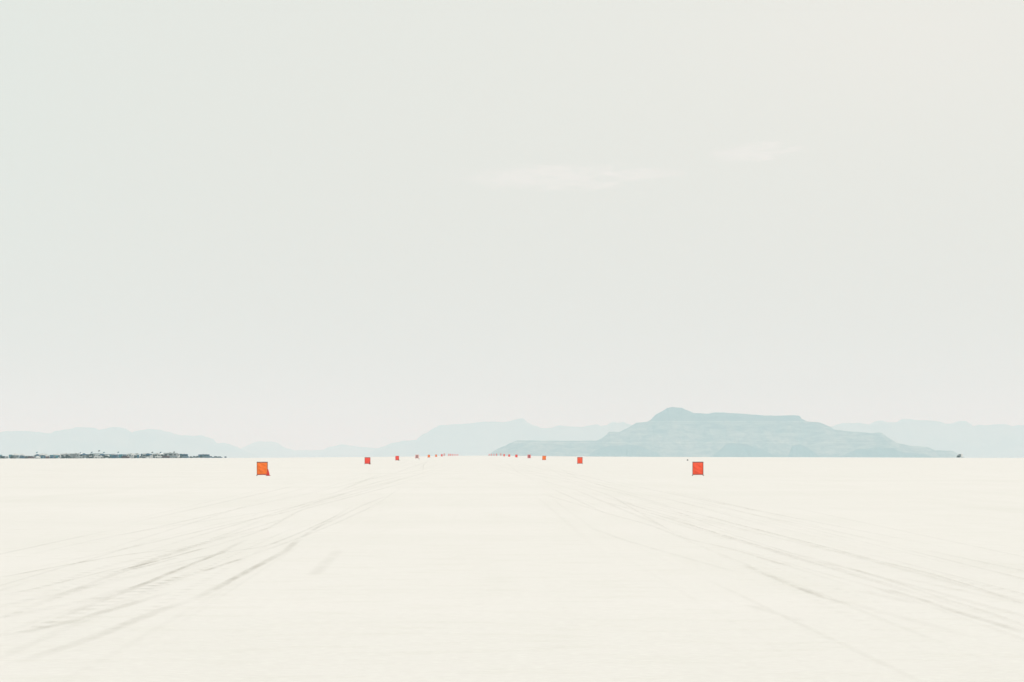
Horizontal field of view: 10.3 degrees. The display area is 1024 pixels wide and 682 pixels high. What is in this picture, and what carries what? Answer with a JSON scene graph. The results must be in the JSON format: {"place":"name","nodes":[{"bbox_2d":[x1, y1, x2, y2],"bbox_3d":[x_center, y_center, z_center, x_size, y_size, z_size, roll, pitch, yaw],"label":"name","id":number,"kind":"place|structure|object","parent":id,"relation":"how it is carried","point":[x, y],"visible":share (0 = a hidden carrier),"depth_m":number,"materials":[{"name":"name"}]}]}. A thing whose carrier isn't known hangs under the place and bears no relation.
{"place":"outdoors","nodes":[
{"label":"outdoors","id":0,"kind":"place"},
{"bbox_2d":[0,427,262,458],"bbox_3d":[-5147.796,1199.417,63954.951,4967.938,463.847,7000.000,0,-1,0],"label":"mountain range","id":1,"kind":"structure","parent":0,"point":[110,440],"depth_m":63139.82,"materials":[{"name":"grey stone"}]},
{"bbox_2d":[241,441,376,457],"bbox_3d":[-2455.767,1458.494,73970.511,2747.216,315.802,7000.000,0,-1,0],"label":"mountain range","id":2,"kind":"structure","parent":0,"point":[268,449],"depth_m":73270.48,"materials":[{"name":"grey stone"}]},
{"bbox_2d":[360,418,631,456],"bbox_3d":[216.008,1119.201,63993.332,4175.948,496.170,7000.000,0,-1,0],"label":"mountain range","id":3,"kind":"structure","parent":0,"point":[486,438],"depth_m":63141.43,"materials":[{"name":"grey stone"}]},
{"bbox_2d":[0,456,1023,681],"bbox_3d":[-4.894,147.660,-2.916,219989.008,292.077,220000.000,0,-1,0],"label":"salt flat","id":4,"kind":"structure","parent":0,"point":[570,569],"depth_m":79.96,"materials":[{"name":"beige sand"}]},
{"bbox_2d":[151,453,162,457],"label":"motorhome","id":5,"kind":"object","parent":4,"relation":"on","point":[157,454],"visible":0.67,"depth_m":3763.98,"materials":[{"name":"beige paint"}]},
{"bbox_2d":[163,452,178,457],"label":"motorhome","id":6,"kind":"object","parent":4,"relation":"on","point":[174,454],"visible":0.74,"depth_m":3425.22,"materials":[{"name":"beige paint"}]},
{"bbox_2d":[198,454,209,457],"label":"motorhome","id":7,"kind":"object","parent":4,"relation":"on","point":[205,455],"visible":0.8,"depth_m":4536.73,"materials":[{"name":"beige paint"}]},
{"bbox_2d":[256,462,267,475],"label":"course board","id":8,"kind":"object","parent":4,"relation":"on","point":[262,468],"visible":1,"depth_m":401.53,"materials":[{"name":"orange fabric"}]},
{"bbox_2d":[365,457,369,463],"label":"course board","id":9,"kind":"object","parent":4,"relation":"on","point":[367,460],"visible":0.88,"depth_m":803.57,"materials":[{"name":"red fabric"}]},
{"bbox_2d":[577,457,582,463],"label":"course board","id":10,"kind":"object","parent":4,"relation":"on","point":[579,460],"visible":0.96,"depth_m":811.81,"materials":[{"name":"red fabric"}]},
{"bbox_2d":[692,462,703,475],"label":"course board","id":11,"kind":"object","parent":4,"relation":"on","point":[697,468],"visible":1,"depth_m":401.69,"materials":[{"name":"red fabric"}]},
{"bbox_2d":[0,0,1023,450],"label":"sky","id":12,"kind":"structure","parent":0,"point":[310,225],"materials":[{"name":"white"}]},
{"bbox_2d":[488,407,964,457],"bbox_3d":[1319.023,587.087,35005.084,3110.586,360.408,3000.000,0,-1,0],"label":"mesa","id":13,"kind":"structure","parent":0,"point":[674,432],"depth_m":34683.94,"materials":[{"name":"stone"}]},
{"bbox_2d":[587,444,662,456],"bbox_3d":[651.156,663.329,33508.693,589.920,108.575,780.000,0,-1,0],"label":"foothill","id":14,"kind":"structure","parent":13,"relation":"attached to","point":[627,450],"depth_m":33330.32,"materials":[{"name":"stone"}]},
{"bbox_2d":[710,443,786,456],"bbox_3d":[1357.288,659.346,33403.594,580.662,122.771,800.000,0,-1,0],"label":"foothill","id":15,"kind":"structure","parent":13,"relation":"attached to","point":[735,450],"depth_m":33249.11,"materials":[{"name":"stone"}]},
{"bbox_2d":[788,444,819,456],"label":"foothill","id":16,"kind":"structure","parent":13,"relation":"attached to","point":[799,450],"depth_m":33455.95,"materials":[{"name":"stone"}]},
{"bbox_2d":[840,447,930,457],"bbox_3d":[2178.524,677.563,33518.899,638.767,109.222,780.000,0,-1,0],"label":"foothill","id":17,"kind":"structure","parent":13,"relation":"attached to","point":[881,452],"depth_m":33356.28,"materials":[{"name":"grey stone"}]},
{"bbox_2d":[831,419,1023,457],"bbox_3d":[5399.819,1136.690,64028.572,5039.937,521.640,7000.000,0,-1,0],"label":"mountain range","id":18,"kind":"structure","parent":0,"point":[966,439],"depth_m":63148.99,"materials":[{"name":"grey stone"}]}
]}

